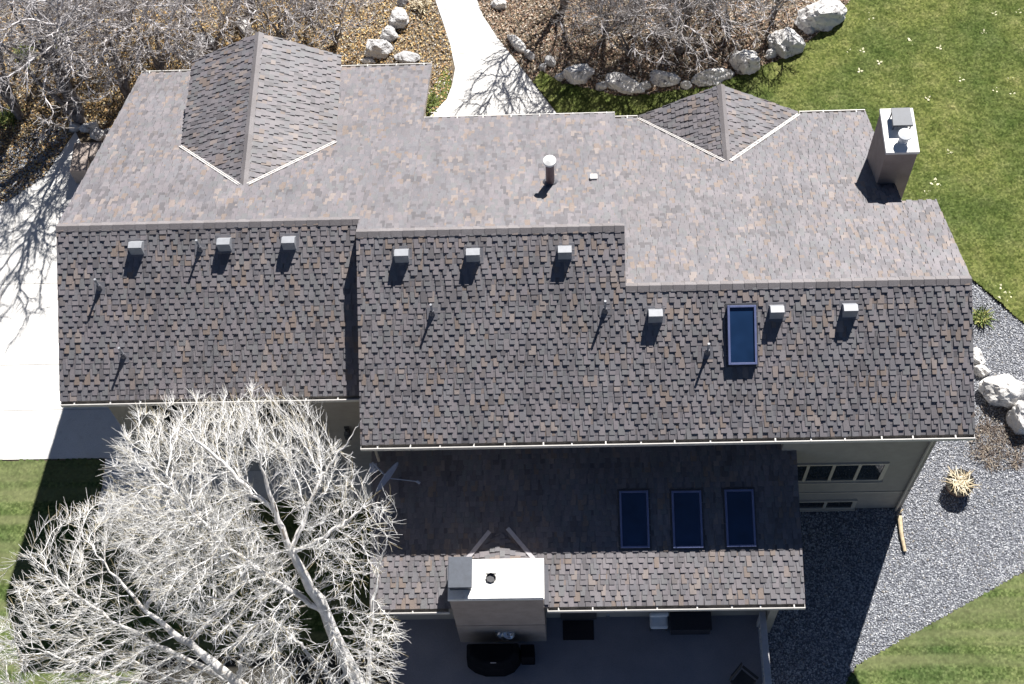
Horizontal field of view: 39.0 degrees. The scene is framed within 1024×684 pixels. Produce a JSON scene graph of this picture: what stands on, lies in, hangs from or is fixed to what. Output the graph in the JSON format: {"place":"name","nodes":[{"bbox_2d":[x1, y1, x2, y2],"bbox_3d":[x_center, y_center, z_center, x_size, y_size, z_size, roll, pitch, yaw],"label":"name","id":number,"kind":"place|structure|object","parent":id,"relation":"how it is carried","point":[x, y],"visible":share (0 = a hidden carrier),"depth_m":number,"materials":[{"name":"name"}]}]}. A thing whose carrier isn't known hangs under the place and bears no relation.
{"place":"outdoors","nodes":[
{"label":"outdoors","id":0,"kind":"place"},
{"bbox_2d":[0,132,142,459],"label":"driveway","id":1,"kind":"structure","parent":0,"point":[48,426],"depth_m":45.81,"materials":[{"name":"concrete"}]},
{"bbox_2d":[0,458,393,683],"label":"lawn","id":2,"kind":"structure","parent":0,"point":[31,491],"depth_m":41.95,"materials":[{"name":"green plant"}]},
{"bbox_2d":[98,458,370,515],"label":"paved walk","id":3,"kind":"structure","parent":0,"point":[258,485],"depth_m":43.23,"materials":[{"name":"concrete"}]},
{"bbox_2d":[426,67,451,116],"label":"lawn","id":4,"kind":"structure","parent":0,"point":[442,93],"depth_m":49.70,"materials":[{"name":"green plant"}]},
{"bbox_2d":[430,0,555,116],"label":"path","id":5,"kind":"structure","parent":0,"point":[490,77],"depth_m":49.92,"materials":[{"name":"concrete"}]},
{"bbox_2d":[0,0,1023,681],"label":"ground","id":6,"kind":"structure","parent":0,"point":[86,138],"depth_m":50.53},
{"bbox_2d":[0,105,24,131],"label":"shrub","id":7,"kind":"object","parent":6,"relation":"on","point":[4,119],"visible":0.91,"depth_m":49.80,"materials":[{"name":"green plant"}]},
{"bbox_2d":[7,41,36,66],"bbox_3d":[-17.164,-10.326,51.076,1.283,0.560,1.091,29,68,17],"label":"shrub","id":8,"kind":"object","parent":6,"relation":"on","point":[24,46],"visible":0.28,"depth_m":51.13,"materials":[{"name":"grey plant"}]},
{"bbox_2d":[0,127,69,205],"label":"gravel","id":9,"kind":"structure","parent":6,"relation":"on","point":[29,167],"depth_m":49.06,"materials":[{"name":"grey gravel"}]},
{"bbox_2d":[0,0,92,120],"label":"bare tree","id":10,"kind":"object","parent":6,"relation":"on","point":[17,112],"visible":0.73,"depth_m":46.88,"materials":[{"name":"grey plant"}]},
{"bbox_2d":[0,0,93,42],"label":"bare tree","id":11,"kind":"object","parent":6,"relation":"on","point":[7,13],"visible":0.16,"depth_m":48.54,"materials":[{"name":"grey plant"}]},
{"bbox_2d":[0,0,144,150],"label":"bare tree","id":12,"kind":"object","parent":6,"relation":"on","point":[66,104],"visible":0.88,"depth_m":45.55,"materials":[{"name":"grey plant"}]},
{"bbox_2d":[69,122,79,132],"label":"boulder","id":13,"kind":"object","parent":6,"relation":"on","point":[73,126],"visible":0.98,"depth_m":49.47,"materials":[{"name":"grey stone"}]},
{"bbox_2d":[1,0,150,91],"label":"bare tree","id":14,"kind":"object","parent":6,"relation":"on","point":[63,28],"visible":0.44,"depth_m":47.78,"materials":[{"name":"grey plant"}]},
{"bbox_2d":[70,142,102,183],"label":"garden wall","id":15,"kind":"structure","parent":6,"relation":"on","point":[83,155],"depth_m":48.20,"materials":[{"name":"paint"}]},
{"bbox_2d":[79,122,98,132],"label":"boulder","id":16,"kind":"object","parent":6,"relation":"on","point":[87,127],"visible":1,"depth_m":49.47,"materials":[{"name":"grey stone"}]},
{"bbox_2d":[90,127,106,140],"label":"boulder","id":17,"kind":"object","parent":6,"relation":"on","point":[97,134],"visible":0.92,"depth_m":49.24,"materials":[{"name":"grey stone"}]},
{"bbox_2d":[38,0,170,27],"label":"bare tree","id":18,"kind":"object","parent":6,"relation":"on","point":[132,9],"visible":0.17,"depth_m":50.53,"materials":[{"name":"grey plant"}]},
{"bbox_2d":[15,0,210,125],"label":"bare tree","id":19,"kind":"object","parent":6,"relation":"on","point":[124,88],"visible":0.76,"depth_m":46.85,"materials":[{"name":"grey plant"}]},
{"bbox_2d":[64,0,213,89],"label":"bare tree","id":20,"kind":"object","parent":6,"relation":"on","point":[158,65],"visible":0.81,"depth_m":47.53,"materials":[{"name":"grey plant"}]},
{"bbox_2d":[130,0,219,27],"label":"bare tree","id":21,"kind":"object","parent":6,"relation":"on","point":[193,6],"visible":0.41,"depth_m":49.84,"materials":[{"name":"grey plant"}]},
{"bbox_2d":[128,0,254,62],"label":"bare tree","id":22,"kind":"object","parent":6,"relation":"on","point":[223,19],"visible":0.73,"depth_m":48.30,"materials":[{"name":"grey plant"}]},
{"bbox_2d":[185,51,199,60],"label":"boulder","id":23,"kind":"object","parent":6,"relation":"on","point":[191,56],"visible":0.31,"depth_m":50.64,"materials":[{"name":"grey stone"}]},
{"bbox_2d":[0,456,392,683],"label":"bare tree","id":24,"kind":"object","parent":6,"relation":"on","point":[217,669],"visible":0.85,"depth_m":35.09,"materials":[{"name":"white plant"}]},
{"bbox_2d":[193,32,218,49],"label":"boulder","id":25,"kind":"object","parent":6,"relation":"on","point":[211,40],"visible":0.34,"depth_m":50.80,"materials":[{"name":"grey stone"}]},
{"bbox_2d":[0,0,452,204],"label":"leaf litter","id":26,"kind":"object","parent":6,"relation":"on","point":[407,35],"visible":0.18,"depth_m":50.63,"materials":[{"name":"brown plant"}]},
{"bbox_2d":[237,18,252,36],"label":"boulder","id":27,"kind":"object","parent":6,"relation":"on","point":[242,30],"visible":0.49,"depth_m":51.06,"materials":[{"name":"white stone"}]},
{"bbox_2d":[88,380,410,683],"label":"bare tree","id":28,"kind":"object","parent":6,"relation":"on","point":[342,652],"visible":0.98,"depth_m":34.63,"materials":[{"name":"white plant"}]},
{"bbox_2d":[232,0,271,20],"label":"bare tree","id":29,"kind":"object","parent":6,"relation":"on","point":[251,3],"visible":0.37,"depth_m":49.49,"materials":[{"name":"grey plant"}]},
{"bbox_2d":[137,654,391,683],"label":"planting bed","id":30,"kind":"object","parent":6,"relation":"on","point":[232,666],"visible":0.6,"depth_m":40.49,"materials":[{"name":"soil"}]},
{"bbox_2d":[222,0,334,42],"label":"bare tree","id":31,"kind":"object","parent":6,"relation":"on","point":[278,33],"visible":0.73,"depth_m":48.60,"materials":[{"name":"grey plant"}]},
{"bbox_2d":[279,0,330,21],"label":"bare tree","id":32,"kind":"object","parent":6,"relation":"on","point":[302,6],"visible":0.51,"depth_m":49.43,"materials":[{"name":"grey plant"}]},
{"bbox_2d":[279,0,382,47],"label":"bare tree","id":33,"kind":"object","parent":6,"relation":"on","point":[333,37],"visible":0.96,"depth_m":48.73,"materials":[{"name":"grey plant"}]},
{"bbox_2d":[360,58,375,63],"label":"boulder","id":34,"kind":"object","parent":6,"relation":"on","point":[367,61],"visible":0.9,"depth_m":50.29,"materials":[{"name":"grey stone"}]},
{"bbox_2d":[364,39,393,59],"bbox_3d":[-4.625,-10.293,50.387,0.996,0.659,0.760,-1,62,2],"label":"boulder","id":35,"kind":"object","parent":6,"relation":"on","point":[379,48],"visible":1,"depth_m":50.23,"materials":[{"name":"white stone"}]},
{"bbox_2d":[380,25,397,41],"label":"boulder","id":36,"kind":"object","parent":6,"relation":"on","point":[389,33],"visible":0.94,"depth_m":50.65,"materials":[{"name":"white stone"}]},
{"bbox_2d":[388,7,408,29],"bbox_3d":[-4.005,-11.432,51.012,0.746,0.552,0.840,-1,62,2],"label":"boulder","id":37,"kind":"object","parent":6,"relation":"on","point":[399,18],"visible":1,"depth_m":50.81,"materials":[{"name":"white stone"}]},
{"bbox_2d":[396,0,408,6],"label":"boulder","id":38,"kind":"object","parent":6,"relation":"on","point":[401,3],"visible":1,"depth_m":51.43,"materials":[{"name":"grey stone"}]},
{"bbox_2d":[394,51,419,63],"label":"boulder","id":39,"kind":"object","parent":6,"relation":"on","point":[403,57],"visible":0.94,"depth_m":50.19,"materials":[{"name":"grey stone"}]},
{"bbox_2d":[405,0,430,17],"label":"shrub","id":40,"kind":"object","parent":6,"relation":"on","point":[417,4],"visible":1,"depth_m":51.34,"materials":[{"name":"beige plant"}]},
{"bbox_2d":[426,89,439,111],"bbox_3d":[-2.949,-8.211,49.293,1.117,0.474,1.024,-1,62,2],"label":"shrub","id":41,"kind":"object","parent":6,"relation":"on","point":[432,100],"visible":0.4,"depth_m":49.34,"materials":[{"name":"green plant"}]},
{"bbox_2d":[490,0,506,9],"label":"boulder","id":42,"kind":"object","parent":6,"relation":"on","point":[498,4],"visible":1,"depth_m":51.13,"materials":[{"name":"white stone"}]},
{"bbox_2d":[56,32,974,641],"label":"house","id":43,"kind":"structure","parent":6,"relation":"on","point":[700,350],"depth_m":37.80,"materials":[{"name":"grey"}]},
{"bbox_2d":[147,405,219,430],"bbox_3d":[-9.055,2.050,39.839,1.670,1.630,0.100,-1,62,2],"label":"window","id":44,"kind":"structure","parent":43,"relation":"in","point":[175,407],"depth_m":39.85,"materials":[{"name":"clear glass"}]},
{"bbox_2d":[245,403,310,428],"bbox_3d":[-6.443,1.996,39.737,1.600,1.630,0.100,-1,62,2],"label":"window","id":45,"kind":"structure","parent":43,"relation":"in","point":[287,410],"depth_m":39.85,"materials":[{"name":"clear glass"}]},
{"bbox_2d":[369,462,420,491],"bbox_3d":[-3.108,3.470,38.043,1.435,0.982,0.988,-1,62,2],"label":"satellite dish","id":46,"kind":"object","parent":43,"relation":"on","point":[388,474],"visible":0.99,"depth_m":38.12,"materials":[{"name":"paint"}]},
{"bbox_2d":[560,612,596,619],"bbox_3d":[1.817,7.249,39.580,1.000,2.100,0.060,-1,62,2],"label":"door","id":47,"kind":"structure","parent":43,"relation":"in","point":[564,616],"depth_m":40.25,"materials":[{"name":"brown wood"}]},
{"bbox_2d":[799,499,857,511],"bbox_3d":[9.015,4.715,41.708,1.820,0.660,0.100,-1,62,2],"label":"window","id":48,"kind":"structure","parent":43,"relation":"in","point":[849,504],"depth_m":41.78,"materials":[{"name":"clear glass"}]},
{"bbox_2d":[797,462,889,484],"bbox_3d":[8.738,3.599,39.572,2.980,1.260,0.100,-1,62,2],"label":"window","id":49,"kind":"structure","parent":43,"relation":"in","point":[867,472],"depth_m":39.57,"materials":[{"name":"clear glass"}]},
{"bbox_2d":[507,35,525,52],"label":"boulder","id":50,"kind":"object","parent":6,"relation":"on","point":[517,44],"visible":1,"depth_m":50.26,"materials":[{"name":"white stone"}]},
{"bbox_2d":[524,50,534,60],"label":"boulder","id":51,"kind":"object","parent":6,"relation":"on","point":[529,54],"visible":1,"depth_m":50.07,"materials":[{"name":"grey stone"}]},
{"bbox_2d":[538,63,546,70],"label":"boulder","id":52,"kind":"object","parent":6,"relation":"on","point":[542,66],"visible":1,"depth_m":49.86,"materials":[{"name":"grey stone"}]},
{"bbox_2d":[544,55,555,66],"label":"boulder","id":53,"kind":"object","parent":6,"relation":"on","point":[550,61],"visible":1,"depth_m":49.86,"materials":[{"name":"grey stone"}]},
{"bbox_2d":[515,0,587,8],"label":"bare tree","id":54,"kind":"object","parent":6,"relation":"on","point":[564,3],"visible":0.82,"depth_m":50.93,"materials":[{"name":"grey plant"}]},
{"bbox_2d":[554,73,564,81],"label":"boulder","id":55,"kind":"object","parent":6,"relation":"on","point":[560,77],"visible":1,"depth_m":49.61,"materials":[{"name":"grey stone"}]},
{"bbox_2d":[561,63,594,84],"bbox_3d":[2.304,-9.265,49.595,1.020,0.500,0.900,-35,66,-14],"label":"boulder","id":56,"kind":"object","parent":6,"relation":"on","point":[578,74],"visible":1,"depth_m":49.43,"materials":[{"name":"grey stone"}]},
{"bbox_2d":[544,0,653,46],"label":"bare tree","id":57,"kind":"object","parent":6,"relation":"on","point":[597,20],"visible":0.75,"depth_m":48.27,"materials":[{"name":"grey plant"}]},
{"bbox_2d":[596,81,607,90],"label":"boulder","id":58,"kind":"object","parent":6,"relation":"on","point":[602,85],"visible":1,"depth_m":49.34,"materials":[{"name":"grey stone"}]},
{"bbox_2d":[584,0,641,21],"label":"bare tree","id":59,"kind":"object","parent":6,"relation":"on","point":[592,1],"visible":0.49,"depth_m":48.56,"materials":[{"name":"grey plant"}]},
{"bbox_2d":[553,0,690,68],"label":"bare tree","id":60,"kind":"object","parent":6,"relation":"on","point":[628,51],"visible":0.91,"depth_m":47.74,"materials":[{"name":"grey plant"}]},
{"bbox_2d":[605,72,644,94],"bbox_3d":[3.843,-8.818,49.317,1.472,0.443,0.742,14,64,10],"label":"boulder","id":61,"kind":"object","parent":6,"relation":"on","point":[623,83],"visible":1,"depth_m":49.17,"materials":[{"name":"grey stone"}]},
{"bbox_2d":[640,81,651,89],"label":"boulder","id":62,"kind":"object","parent":6,"relation":"on","point":[646,85],"visible":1,"depth_m":49.21,"materials":[{"name":"grey stone"}]},
{"bbox_2d":[478,0,849,95],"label":"bark mulch","id":63,"kind":"object","parent":6,"relation":"on","point":[550,52],"visible":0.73,"depth_m":50.26,"materials":[{"name":"brown wood"}]},
{"bbox_2d":[650,70,680,86],"bbox_3d":[5.231,-9.012,49.359,1.072,0.426,0.701,-1,62,2],"label":"boulder","id":64,"kind":"object","parent":6,"relation":"on","point":[658,78],"visible":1,"depth_m":49.23,"materials":[{"name":"grey stone"}]},
{"bbox_2d":[615,0,735,74],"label":"bare tree","id":65,"kind":"object","parent":6,"relation":"on","point":[679,49],"visible":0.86,"depth_m":47.75,"materials":[{"name":"grey plant"}]},
{"bbox_2d":[680,80,691,89],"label":"boulder","id":66,"kind":"object","parent":6,"relation":"on","point":[686,84],"visible":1,"depth_m":49.18,"materials":[{"name":"grey stone"}]},
{"bbox_2d":[648,0,736,26],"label":"bare tree","id":67,"kind":"object","parent":6,"relation":"on","point":[685,11],"visible":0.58,"depth_m":48.64,"materials":[{"name":"grey plant"}]},
{"bbox_2d":[691,68,727,86],"bbox_3d":[6.735,-9.049,49.248,1.307,0.524,0.690,-1,62,2],"label":"boulder","id":68,"kind":"object","parent":6,"relation":"on","point":[711,77],"visible":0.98,"depth_m":49.13,"materials":[{"name":"grey stone"}]},
{"bbox_2d":[725,70,733,79],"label":"boulder","id":69,"kind":"object","parent":6,"relation":"on","point":[729,74],"visible":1,"depth_m":49.25,"materials":[{"name":"grey stone"}]},
{"bbox_2d":[688,0,781,60],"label":"bare tree","id":70,"kind":"object","parent":6,"relation":"on","point":[727,28],"visible":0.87,"depth_m":47.96,"materials":[{"name":"grey plant"}]},
{"bbox_2d":[729,49,759,74],"bbox_3d":[7.955,-9.602,49.397,1.031,0.663,0.963,-1,62,2],"label":"boulder","id":71,"kind":"object","parent":6,"relation":"on","point":[743,62],"visible":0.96,"depth_m":49.24,"materials":[{"name":"grey stone"}]},
{"bbox_2d":[765,47,776,59],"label":"boulder","id":72,"kind":"object","parent":6,"relation":"on","point":[771,53],"visible":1,"depth_m":49.60,"materials":[{"name":"grey stone"}]},
{"bbox_2d":[766,610,777,632],"bbox_3d":[7.033,7.383,39.278,0.220,2.850,0.220,-1,62,2],"label":"eave post","id":73,"kind":"object","parent":6,"relation":"on","point":[771,616],"visible":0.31,"depth_m":39.26,"materials":[{"name":"paint"}]},
{"bbox_2d":[744,0,812,25],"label":"bare tree","id":74,"kind":"object","parent":6,"relation":"on","point":[774,11],"visible":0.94,"depth_m":48.83,"materials":[{"name":"grey plant"}]},
{"bbox_2d":[767,27,805,58],"bbox_3d":[9.415,-10.352,49.650,1.219,0.781,1.066,-21,63,-8],"label":"boulder","id":75,"kind":"object","parent":6,"relation":"on","point":[786,42],"visible":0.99,"depth_m":49.47,"materials":[{"name":"white stone"}]},
{"bbox_2d":[803,25,814,34],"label":"boulder","id":76,"kind":"object","parent":6,"relation":"on","point":[808,30],"visible":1,"depth_m":49.98,"materials":[{"name":"grey stone"}]},
{"bbox_2d":[794,0,846,31],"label":"boulder","id":77,"kind":"object","parent":6,"relation":"on","point":[824,15],"visible":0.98,"depth_m":49.86,"materials":[{"name":"white stone"}]},
{"bbox_2d":[391,615,762,683],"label":"patio","id":78,"kind":"structure","parent":0,"point":[626,650],"depth_m":40.01,"materials":[{"name":"grey concrete"}]},
{"bbox_2d":[467,643,534,676],"bbox_3d":[-0.321,8.638,39.473,1.874,1.152,0.700,-1,62,2],"label":"barbecue grill","id":79,"kind":"object","parent":78,"relation":"on","point":[494,660],"visible":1,"depth_m":39.09,"materials":[{"name":"black metal"}]},
{"bbox_2d":[563,620,593,639],"bbox_3d":[1.849,8.030,40.342,0.862,0.020,0.563,-1,62,2],"label":"doormat","id":80,"kind":"object","parent":78,"relation":"on","point":[578,629],"visible":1,"depth_m":40.33,"materials":[{"name":"black"}]},
{"bbox_2d":[649,612,668,630],"bbox_3d":[4.048,7.657,39.890,0.510,0.976,0.424,-1,62,2],"label":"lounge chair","id":81,"kind":"object","parent":78,"relation":"on","point":[658,620],"visible":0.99,"depth_m":39.90,"materials":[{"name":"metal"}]},
{"bbox_2d":[670,612,711,634],"bbox_3d":[4.930,7.789,40.029,1.133,0.510,0.522,-1,62,2],"label":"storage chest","id":82,"kind":"object","parent":78,"relation":"on","point":[690,623],"visible":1,"depth_m":39.82,"materials":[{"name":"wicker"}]},
{"bbox_2d":[729,662,758,683],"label":"folding chair","id":83,"kind":"object","parent":78,"relation":"on","point":[742,677],"visible":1,"depth_m":39.08,"materials":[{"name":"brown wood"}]},
{"bbox_2d":[756,611,771,683],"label":"patio railing","id":84,"kind":"object","parent":78,"relation":"on","point":[761,623],"visible":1,"depth_m":38.99,"materials":[{"name":"paint"}]},
{"bbox_2d":[533,0,1023,322],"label":"lawn","id":85,"kind":"structure","parent":0,"point":[973,121],"depth_m":48.87,"materials":[{"name":"green plant"}]},
{"bbox_2d":[768,280,1023,683],"bbox_3d":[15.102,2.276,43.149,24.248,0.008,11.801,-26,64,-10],"label":"gravel ground","id":86,"kind":"structure","parent":0,"point":[885,535],"depth_m":41.35,"materials":[{"name":"grey gravel"}]},
{"bbox_2d":[897,509,906,551],"bbox_3d":[11.225,5.411,41.614,0.220,0.150,1.282,-1,62,2],"label":"log","id":87,"kind":"object","parent":86,"relation":"on","point":[900,524],"visible":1,"depth_m":41.56,"materials":[{"name":"brown wood"}]},
{"bbox_2d":[939,465,981,497],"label":"ornamental grass","id":88,"kind":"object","parent":86,"relation":"on","point":[959,483],"depth_m":41.81,"materials":[{"name":"plant"}]},
{"bbox_2d":[973,347,984,364],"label":"boulder","id":89,"kind":"object","parent":86,"relation":"on","point":[978,356],"visible":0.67,"depth_m":43.86,"materials":[{"name":"grey stone"}]},
{"bbox_2d":[974,364,990,376],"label":"boulder","id":90,"kind":"object","parent":86,"relation":"on","point":[980,370],"visible":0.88,"depth_m":43.73,"materials":[{"name":"grey stone"}]},
{"bbox_2d":[972,302,995,327],"bbox_3d":[14.543,-0.813,44.588,0.957,0.398,0.864,23,66,14],"label":"shrub","id":91,"kind":"object","parent":86,"relation":"on","point":[982,317],"visible":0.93,"depth_m":44.63,"materials":[{"name":"green plant"}]},
{"bbox_2d":[965,417,1023,473],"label":"dry brush","id":92,"kind":"object","parent":86,"relation":"on","point":[989,461],"visible":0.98,"depth_m":42.69,"materials":[{"name":"brown plant"}]},
{"bbox_2d":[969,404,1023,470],"bbox_3d":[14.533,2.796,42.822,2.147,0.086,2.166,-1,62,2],"label":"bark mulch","id":93,"kind":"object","parent":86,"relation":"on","point":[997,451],"visible":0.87,"depth_m":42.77,"materials":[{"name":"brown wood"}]},
{"bbox_2d":[978,374,1023,408],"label":"boulder","id":94,"kind":"object","parent":86,"relation":"on","point":[1006,390],"visible":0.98,"depth_m":43.01,"materials":[{"name":"grey stone"}]},
{"bbox_2d":[1006,402,1023,434],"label":"boulder","id":95,"kind":"object","parent":86,"relation":"on","point":[1015,418],"visible":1,"depth_m":42.65,"materials":[{"name":"grey stone"}]},
{"bbox_2d":[846,572,1023,683],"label":"lawn","id":96,"kind":"structure","parent":0,"point":[979,640],"depth_m":39.97,"materials":[{"name":"green plant"}]}
]}

